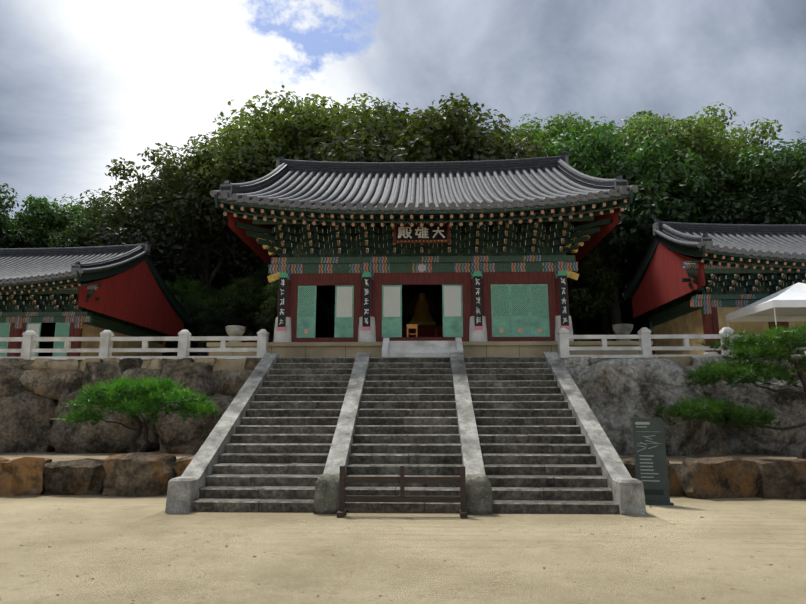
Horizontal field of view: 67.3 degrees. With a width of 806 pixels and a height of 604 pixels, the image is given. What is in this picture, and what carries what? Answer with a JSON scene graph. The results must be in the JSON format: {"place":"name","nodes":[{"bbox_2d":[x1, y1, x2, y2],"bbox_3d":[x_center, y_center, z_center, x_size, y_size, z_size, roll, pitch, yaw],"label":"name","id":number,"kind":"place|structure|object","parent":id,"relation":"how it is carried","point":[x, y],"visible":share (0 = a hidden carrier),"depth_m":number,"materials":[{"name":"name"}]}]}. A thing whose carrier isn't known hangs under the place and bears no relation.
{"place":"outdoors","nodes":[
{"label":"outdoors","id":0,"kind":"place"},
{"bbox_2d":[0,241,191,356],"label":"hall","id":1,"kind":"structure","parent":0,"point":[118,291],"depth_m":28.98,"materials":[{"name":"red wood"}]},
{"bbox_2d":[10,211,648,355],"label":"hillside","id":2,"kind":"structure","parent":0,"point":[594,325],"depth_m":41.93,"materials":[{"name":"green plant"}]},
{"bbox_2d":[0,183,24,248],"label":"forest tree","id":3,"kind":"object","parent":2,"relation":"on","point":[3,208],"visible":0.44,"depth_m":41.98,"materials":[{"name":"green plant"}]},
{"bbox_2d":[0,194,98,248],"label":"forest tree","id":4,"kind":"object","parent":2,"relation":"on","point":[43,221],"visible":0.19,"depth_m":44.16,"materials":[{"name":"green plant"}]},
{"bbox_2d":[48,190,176,286],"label":"forest tree","id":5,"kind":"object","parent":2,"relation":"on","point":[82,228],"visible":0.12,"depth_m":43.00,"materials":[{"name":"green plant"}]},
{"bbox_2d":[75,134,270,355],"bbox_3d":[-13.540,-2.984,41.997,16.560,15.701,14.809,6,-14,-34],"label":"forest tree","id":6,"kind":"object","parent":2,"relation":"on","point":[154,199],"visible":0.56,"depth_m":38.75,"materials":[{"name":"green plant"}]},
{"bbox_2d":[165,275,216,330],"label":"forest tree","id":7,"kind":"object","parent":2,"relation":"on","point":[182,294],"visible":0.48,"depth_m":39.87,"materials":[{"name":"green plant"}]},
{"bbox_2d":[189,341,193,355],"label":"forest tree","id":8,"kind":"object","parent":2,"relation":"on","point":[191,346],"depth_m":54.49,"materials":[{"name":"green plant"}]},
{"bbox_2d":[157,210,240,290],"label":"forest tree","id":9,"kind":"object","parent":2,"relation":"on","point":[218,283],"visible":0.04,"depth_m":43.60,"materials":[{"name":"green plant"}]},
{"bbox_2d":[170,294,249,355],"bbox_3d":[-12.903,2.035,40.495,5.800,5.220,4.458,-4,-11,11],"label":"bush","id":10,"kind":"object","parent":2,"relation":"on","point":[215,331],"visible":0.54,"depth_m":39.39,"materials":[{"name":"green plant"}]},
{"bbox_2d":[191,286,250,341],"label":"bush","id":11,"kind":"object","parent":2,"relation":"on","point":[219,292],"visible":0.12,"depth_m":40.18,"materials":[{"name":"green plant"}]},
{"bbox_2d":[182,146,292,341],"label":"forest tree","id":12,"kind":"object","parent":2,"relation":"on","point":[225,242],"visible":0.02,"depth_m":41.04,"materials":[{"name":"green plant"}]},
{"bbox_2d":[217,276,275,341],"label":"forest tree","id":13,"kind":"object","parent":2,"relation":"on","point":[233,295],"visible":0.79,"depth_m":39.34,"materials":[{"name":"green plant"}]},
{"bbox_2d":[227,262,268,341],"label":"forest tree","id":14,"kind":"object","parent":2,"relation":"on","point":[240,286],"visible":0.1,"depth_m":40.93,"materials":[{"name":"green plant"}]},
{"bbox_2d":[247,262,275,282],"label":"forest tree","id":15,"kind":"object","parent":2,"relation":"on","point":[261,272],"visible":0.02,"depth_m":41.10,"materials":[{"name":"green plant"}]},
{"bbox_2d":[248,282,275,341],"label":"forest tree","id":16,"kind":"object","parent":2,"relation":"on","point":[271,339],"depth_m":40.80,"materials":[{"name":"green plant"}]},
{"bbox_2d":[253,280,278,338],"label":"forest tree","id":17,"kind":"object","parent":2,"relation":"on","point":[269,306],"visible":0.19,"depth_m":32.53,"materials":[{"name":"green plant"}]},
{"bbox_2d":[260,262,278,285],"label":"forest tree","id":18,"kind":"object","parent":2,"relation":"on","point":[266,281],"visible":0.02,"depth_m":40.50,"materials":[{"name":"green plant"}]},
{"bbox_2d":[184,99,399,262],"bbox_3d":[-6.602,-4.819,40.961,17.412,16.589,16.333,-13,-18,40],"label":"forest tree","id":19,"kind":"object","parent":2,"relation":"on","point":[267,168],"visible":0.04,"depth_m":36.07,"materials":[{"name":"green plant"}]},
{"bbox_2d":[183,85,412,268],"bbox_3d":[-4.893,-4.863,39.973,18.085,16.665,18.410,2,-12,-30],"label":"forest tree","id":20,"kind":"object","parent":2,"relation":"on","point":[266,124],"visible":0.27,"depth_m":35.28,"materials":[{"name":"green plant"}]},
{"bbox_2d":[334,105,401,132],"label":"forest tree","id":21,"kind":"object","parent":2,"relation":"on","point":[381,112],"depth_m":39.18,"materials":[{"name":"green plant"}]},
{"bbox_2d":[324,107,452,161],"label":"forest tree","id":22,"kind":"object","parent":2,"relation":"on","point":[392,129],"depth_m":37.21,"materials":[{"name":"green plant"}]},
{"bbox_2d":[297,92,554,161],"bbox_3d":[1.394,-3.247,34.659,15.595,16.107,15.077,1,-12,-9],"label":"forest tree","id":23,"kind":"object","parent":2,"relation":"on","point":[455,134],"visible":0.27,"depth_m":31.07,"materials":[{"name":"green plant"}]},
{"bbox_2d":[490,125,591,162],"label":"forest tree","id":24,"kind":"object","parent":2,"relation":"on","point":[548,134],"depth_m":37.83,"materials":[{"name":"green plant"}]},
{"bbox_2d":[515,111,621,328],"bbox_3d":[11.345,-5.569,41.392,9.601,15.464,12.343,-11,-12,40],"label":"forest tree","id":25,"kind":"object","parent":2,"relation":"on","point":[560,125],"visible":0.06,"depth_m":39.01,"materials":[{"name":"green plant"}]},
{"bbox_2d":[568,268,598,306],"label":"forest tree","id":26,"kind":"object","parent":2,"relation":"on","point":[589,291],"visible":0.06,"depth_m":35.48,"materials":[{"name":"green plant"}]},
{"bbox_2d":[568,282,605,340],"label":"forest tree","id":27,"kind":"object","parent":2,"relation":"on","point":[573,325],"depth_m":37.13,"materials":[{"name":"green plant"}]},
{"bbox_2d":[591,226,642,340],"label":"forest tree","id":28,"kind":"object","parent":2,"relation":"on","point":[604,323],"visible":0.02,"depth_m":36.87,"materials":[{"name":"green plant"}]},
{"bbox_2d":[595,139,655,334],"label":"forest tree","id":29,"kind":"object","parent":2,"relation":"on","point":[647,175],"depth_m":37.43,"materials":[{"name":"green plant"}]},
{"bbox_2d":[580,110,746,180],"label":"forest tree","id":30,"kind":"object","parent":2,"relation":"on","point":[637,115],"depth_m":42.68,"materials":[{"name":"green plant"}]},
{"bbox_2d":[591,101,801,256],"bbox_3d":[17.776,-4.645,38.848,14.462,14.978,15.120,4,-12,-15],"label":"forest tree","id":31,"kind":"object","parent":2,"relation":"on","point":[702,139],"visible":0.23,"depth_m":34.89,"materials":[{"name":"green plant"}]},
{"bbox_2d":[642,181,761,239],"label":"forest tree","id":32,"kind":"object","parent":2,"relation":"on","point":[712,200],"visible":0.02,"depth_m":35.30,"materials":[{"name":"green plant"}]},
{"bbox_2d":[634,131,805,249],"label":"forest tree","id":33,"kind":"object","parent":2,"relation":"on","point":[795,169],"visible":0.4,"depth_m":32.30,"materials":[{"name":"green plant"}]},
{"bbox_2d":[724,142,805,224],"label":"forest tree","id":34,"kind":"object","parent":2,"relation":"on","point":[763,191],"depth_m":36.10,"materials":[{"name":"green plant"}]},
{"bbox_2d":[0,494,805,603],"bbox_3d":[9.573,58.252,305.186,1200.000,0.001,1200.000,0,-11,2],"label":"ground","id":35,"kind":"structure","parent":0,"point":[484,558],"depth_m":7.24,"materials":[{"name":"beige sand"}]},
{"bbox_2d":[0,457,9,461],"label":"kerb rock","id":36,"kind":"object","parent":35,"relation":"on","point":[2,459],"visible":0.12,"depth_m":13.28,"materials":[{"name":"brown stone"}]},
{"bbox_2d":[0,457,51,495],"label":"kerb rock","id":37,"kind":"object","parent":35,"relation":"on","point":[22,476],"visible":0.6,"depth_m":12.59,"materials":[{"name":"brown stone"}]},
{"bbox_2d":[40,458,105,494],"bbox_3d":[-6.937,3.804,13.039,1.584,0.834,0.920,-2,-11,13],"label":"kerb rock","id":38,"kind":"object","parent":35,"relation":"on","point":[85,476],"visible":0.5,"depth_m":12.66,"materials":[{"name":"brown stone"}]},
{"bbox_2d":[102,451,176,496],"bbox_3d":[-5.530,3.702,12.924,1.531,0.997,1.040,0,-11,-2],"label":"kerb rock","id":39,"kind":"object","parent":35,"relation":"on","point":[140,474],"visible":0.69,"depth_m":12.55,"materials":[{"name":"brown stone"}]},
{"bbox_2d":[174,455,194,476],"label":"kerb rock","id":40,"kind":"object","parent":35,"relation":"on","point":[181,465],"visible":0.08,"depth_m":12.91,"materials":[{"name":"brown stone"}]},
{"bbox_2d":[314,474,339,513],"bbox_3d":[-1.283,3.331,10.556,0.464,0.620,0.535,0,-11,2],"label":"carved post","id":41,"kind":"object","parent":35,"relation":"on","point":[326,496],"visible":0.77,"depth_m":10.31,"materials":[{"name":"stone"}]},
{"bbox_2d":[0,505,793,603],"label":"pebbles","id":42,"kind":"object","parent":35,"relation":"on","point":[369,550],"visible":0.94,"depth_m":7.37,"materials":[{"name":"brown"}]},
{"bbox_2d":[337,466,467,518],"bbox_3d":[-0.010,3.153,10.119,2.130,0.810,0.420,0,-11,2],"label":"barrier","id":43,"kind":"object","parent":35,"relation":"on","point":[401,480],"visible":1,"depth_m":10.10,"materials":[{"name":"brown wood"}]},
{"bbox_2d":[0,451,805,468],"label":"terrace earth","id":44,"kind":"structure","parent":35,"relation":"on","point":[675,461],"depth_m":15.16,"materials":[{"name":"soil"}]},
{"bbox_2d":[0,368,26,396],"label":"boulder","id":45,"kind":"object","parent":44,"relation":"on","point":[11,384],"depth_m":16.96,"materials":[{"name":"stone"}]},
{"bbox_2d":[0,358,34,370],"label":"stone block","id":46,"kind":"structure","parent":44,"relation":"on","point":[18,363],"depth_m":17.27,"materials":[{"name":"beige stone"}]},
{"bbox_2d":[0,390,58,452],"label":"boulder","id":47,"kind":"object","parent":44,"relation":"on","point":[26,420],"depth_m":16.71,"materials":[{"name":"grey stone"}]},
{"bbox_2d":[31,358,50,368],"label":"stone block","id":48,"kind":"structure","parent":44,"relation":"on","point":[39,363],"depth_m":17.29,"materials":[{"name":"beige stone"}]},
{"bbox_2d":[20,368,82,399],"bbox_3d":[-9.905,2.409,17.643,2.180,0.973,1.759,-2,-11,13],"label":"boulder","id":49,"kind":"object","parent":44,"relation":"on","point":[50,383],"depth_m":16.96,"materials":[{"name":"grey stone"}]},
{"bbox_2d":[47,359,81,370],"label":"stone block","id":50,"kind":"structure","parent":44,"relation":"on","point":[67,365],"depth_m":17.29,"materials":[{"name":"beige stone"}]},
{"bbox_2d":[78,358,102,371],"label":"stone block","id":51,"kind":"structure","parent":44,"relation":"on","point":[82,364],"depth_m":17.30,"materials":[{"name":"beige stone"}]},
{"bbox_2d":[45,389,159,452],"bbox_3d":[-8.178,3.314,17.188,3.520,2.075,1.869,0,-11,0],"label":"boulder","id":52,"kind":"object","parent":44,"relation":"on","point":[64,436],"depth_m":16.36,"materials":[{"name":"grey stone"}]},
{"bbox_2d":[81,362,124,388],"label":"boulder","id":53,"kind":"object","parent":44,"relation":"on","point":[93,372],"depth_m":16.95,"materials":[{"name":"grey stone"}]},
{"bbox_2d":[103,358,120,365],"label":"stone block","id":54,"kind":"structure","parent":44,"relation":"on","point":[116,361],"depth_m":17.23,"materials":[{"name":"beige stone"}]},
{"bbox_2d":[119,358,142,370],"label":"stone block","id":55,"kind":"structure","parent":44,"relation":"on","point":[127,363],"depth_m":17.22,"materials":[{"name":"grey stone"}]},
{"bbox_2d":[54,373,222,452],"bbox_3d":[-6.260,2.733,14.341,3.842,2.109,2.190,0,-11,2],"label":"pine tree","id":56,"kind":"object","parent":44,"relation":"on","point":[133,398],"visible":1,"depth_m":14.12,"materials":[{"name":"green plant"}]},
{"bbox_2d":[121,368,161,381],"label":"boulder","id":57,"kind":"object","parent":44,"relation":"on","point":[135,373],"depth_m":16.91,"materials":[{"name":"grey stone"}]},
{"bbox_2d":[141,358,162,370],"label":"stone block","id":58,"kind":"structure","parent":44,"relation":"on","point":[153,363],"depth_m":17.23,"materials":[{"name":"beige stone"}]},
{"bbox_2d":[162,358,176,366],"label":"stone block","id":59,"kind":"structure","parent":44,"relation":"on","point":[165,361],"depth_m":17.26,"materials":[{"name":"beige stone"}]},
{"bbox_2d":[177,358,193,362],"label":"stone block","id":60,"kind":"structure","parent":44,"relation":"on","point":[185,360],"depth_m":17.19,"materials":[{"name":"grey stone"}]},
{"bbox_2d":[160,362,217,395],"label":"boulder","id":61,"kind":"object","parent":44,"relation":"on","point":[196,376],"depth_m":16.82,"materials":[{"name":"grey stone"}]},
{"bbox_2d":[153,393,234,453],"bbox_3d":[-5.239,3.399,17.159,3.445,1.944,1.946,-1,-11,3],"label":"boulder","id":62,"kind":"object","parent":44,"relation":"on","point":[176,436],"depth_m":16.27,"materials":[{"name":"grey stone"}]},
{"bbox_2d":[194,357,216,366],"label":"stone block","id":63,"kind":"structure","parent":44,"relation":"on","point":[211,361],"depth_m":17.11,"materials":[{"name":"beige stone"}]},
{"bbox_2d":[213,358,245,371],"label":"stone block","id":64,"kind":"structure","parent":44,"relation":"on","point":[231,364],"depth_m":17.20,"materials":[{"name":"beige stone"}]},
{"bbox_2d":[211,370,252,396],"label":"boulder","id":65,"kind":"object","parent":44,"relation":"on","point":[229,383],"depth_m":16.87,"materials":[{"name":"grey stone"}]},
{"bbox_2d":[244,358,261,369],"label":"stone block","id":66,"kind":"structure","parent":44,"relation":"on","point":[251,363],"depth_m":17.08,"materials":[{"name":"brown stone"}]},
{"bbox_2d":[0,327,805,359],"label":"stone railing","id":67,"kind":"object","parent":44,"relation":"on","point":[28,350],"visible":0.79,"depth_m":17.31,"materials":[{"name":"white stone"}]},
{"bbox_2d":[560,356,593,366],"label":"stone block","id":68,"kind":"structure","parent":44,"relation":"on","point":[575,361],"depth_m":16.83,"materials":[{"name":"grey stone"}]},
{"bbox_2d":[566,365,589,375],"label":"boulder","id":69,"kind":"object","parent":44,"relation":"on","point":[574,370],"depth_m":16.67,"materials":[{"name":"grey stone"}]},
{"bbox_2d":[567,243,624,322],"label":"forest tree","id":70,"kind":"object","parent":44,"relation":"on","point":[577,309],"visible":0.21,"depth_m":32.81,"materials":[{"name":"green plant"}]},
{"bbox_2d":[531,116,714,340],"bbox_3d":[11.360,-2.653,34.526,12.065,14.619,13.215,-6,-11,19],"label":"forest tree","id":71,"kind":"object","parent":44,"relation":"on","point":[653,190],"visible":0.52,"depth_m":31.72,"materials":[{"name":"green plant"}]},
{"bbox_2d":[571,358,708,455],"bbox_3d":[5.927,3.025,17.065,5.092,2.760,3.183,-3,-11,14],"label":"boulder","id":72,"kind":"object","parent":44,"relation":"on","point":[618,394],"depth_m":15.74,"materials":[{"name":"grey stone"}]},
{"bbox_2d":[658,356,693,366],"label":"stone block","id":73,"kind":"structure","parent":44,"relation":"on","point":[685,361],"depth_m":16.75,"materials":[{"name":"beige stone"}]},
{"bbox_2d":[687,366,711,392],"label":"boulder","id":74,"kind":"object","parent":44,"relation":"on","point":[708,387],"depth_m":16.64,"materials":[{"name":"grey stone"}]},
{"bbox_2d":[698,413,731,454],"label":"boulder","id":75,"kind":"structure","parent":44,"relation":"on","point":[717,441],"depth_m":16.12,"materials":[{"name":"grey stone"}]},
{"bbox_2d":[711,375,735,387],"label":"boulder","id":76,"kind":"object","parent":44,"relation":"on","point":[720,384],"depth_m":16.50,"materials":[{"name":"grey stone"}]},
{"bbox_2d":[651,320,805,458],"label":"pine tree","id":77,"kind":"object","parent":44,"relation":"on","point":[774,343],"visible":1,"depth_m":14.29,"materials":[{"name":"green plant"}]},
{"bbox_2d":[702,376,805,454],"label":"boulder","id":78,"kind":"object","parent":44,"relation":"on","point":[789,408],"depth_m":15.82,"materials":[{"name":"grey stone"}]},
{"bbox_2d":[691,356,732,366],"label":"stone block","id":79,"kind":"structure","parent":78,"relation":"on","point":[698,361],"depth_m":16.74,"materials":[{"name":"grey stone"}]},
{"bbox_2d":[750,358,789,370],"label":"stone block","id":80,"kind":"structure","parent":78,"relation":"on","point":[785,362],"depth_m":16.63,"materials":[{"name":"grey stone"}]},
{"bbox_2d":[789,356,805,374],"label":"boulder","id":81,"kind":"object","parent":78,"relation":"on","point":[792,357],"depth_m":16.63,"materials":[{"name":"grey stone"}]},
{"bbox_2d":[725,282,805,328],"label":"canopy tent","id":82,"kind":"object","parent":44,"relation":"on","point":[787,304],"visible":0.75,"depth_m":21.41,"materials":[{"name":"fabric"}]},
{"bbox_2d":[192,357,618,513],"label":"stair steps","id":83,"kind":"structure","parent":35,"relation":"on","point":[538,457],"depth_m":12.52,"materials":[{"name":"stone"}]},
{"bbox_2d":[165,352,646,514],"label":"stairs","id":84,"kind":"structure","parent":35,"relation":"on","point":[628,495],"depth_m":12.36,"materials":[{"name":"stone"}]},
{"bbox_2d":[466,474,492,514],"bbox_3d":[1.295,3.316,10.474,0.466,0.620,0.532,0,-11,2],"label":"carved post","id":85,"kind":"object","parent":35,"relation":"on","point":[478,494],"visible":0.88,"depth_m":10.23,"materials":[{"name":"stone"}]},
{"bbox_2d":[622,457,683,496],"bbox_3d":[5.048,3.789,13.004,1.735,0.913,1.021,-1,-11,3],"label":"kerb rock","id":86,"kind":"object","parent":35,"relation":"on","point":[675,488],"visible":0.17,"depth_m":12.57,"materials":[{"name":"brown stone"}]},
{"bbox_2d":[632,418,673,505],"bbox_3d":[4.716,3.023,11.526,0.660,1.580,0.200,-3,-14,16],"label":"info sign","id":87,"kind":"object","parent":35,"relation":"on","point":[650,455],"visible":1,"depth_m":11.50,"materials":[{"name":"grey"}]},
{"bbox_2d":[675,456,758,498],"bbox_3d":[6.494,3.683,12.608,1.669,0.904,0.940,2,-11,-11],"label":"kerb rock","id":88,"kind":"object","parent":35,"relation":"on","point":[718,477],"visible":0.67,"depth_m":12.24,"materials":[{"name":"brown stone"}]},
{"bbox_2d":[742,458,805,498],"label":"kerb rock","id":89,"kind":"object","parent":35,"relation":"on","point":[784,479],"visible":0.56,"depth_m":12.15,"materials":[{"name":"brown stone"}]},
{"bbox_2d":[0,0,805,218],"label":"sky","id":90,"kind":"structure","parent":0,"point":[85,85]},
{"bbox_2d":[207,337,652,356],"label":"terrace platform","id":91,"kind":"structure","parent":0,"point":[386,347],"depth_m":18.28,"materials":[{"name":"beige stone"}]},
{"bbox_2d":[225,325,245,341],"bbox_3d":[-5.293,1.054,19.095,0.620,0.560,0.620,0,-11,2],"label":"stone basin","id":92,"kind":"object","parent":91,"relation":"on","point":[233,330],"visible":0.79,"depth_m":18.90,"materials":[{"name":"stone"}]},
{"bbox_2d":[210,152,637,341],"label":"hall","id":93,"kind":"structure","parent":91,"relation":"on","point":[527,235],"depth_m":19.86,"materials":[{"name":"red wood"}]},
{"bbox_2d":[406,324,417,336],"bbox_3d":[0.297,0.950,19.675,0.360,0.418,0.280,0,-11,2],"label":"offering table","id":94,"kind":"object","parent":93,"relation":"on","point":[412,326],"visible":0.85,"depth_m":19.56,"materials":[{"name":"orange wood"}]},
{"bbox_2d":[382,293,442,337],"bbox_3d":[0.796,0.865,25.068,3.400,2.550,1.640,0,-11,2],"label":"buddha statue","id":95,"kind":"object","parent":93,"relation":"on","point":[422,307],"visible":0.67,"depth_m":24.80,"materials":[{"name":"gold metal"}]},
{"bbox_2d":[393,222,450,242],"bbox_3d":[0.594,-2.201,19.213,1.800,0.777,0.094,0,-29,2],"label":"name plaque","id":96,"kind":"object","parent":93,"relation":"attached to","point":[436,232],"visible":0.88,"depth_m":19.18,"materials":[{"name":"black wood"}]},
{"bbox_2d":[612,324,632,340],"bbox_3d":[6.801,0.984,18.715,0.620,0.560,0.620,0,-11,2],"label":"stone basin","id":97,"kind":"object","parent":91,"relation":"on","point":[622,329],"visible":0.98,"depth_m":18.52,"materials":[{"name":"stone"}]},
{"bbox_2d":[622,218,805,354],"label":"hall","id":98,"kind":"structure","parent":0,"point":[696,278],"depth_m":23.82,"materials":[{"name":"red wood"}]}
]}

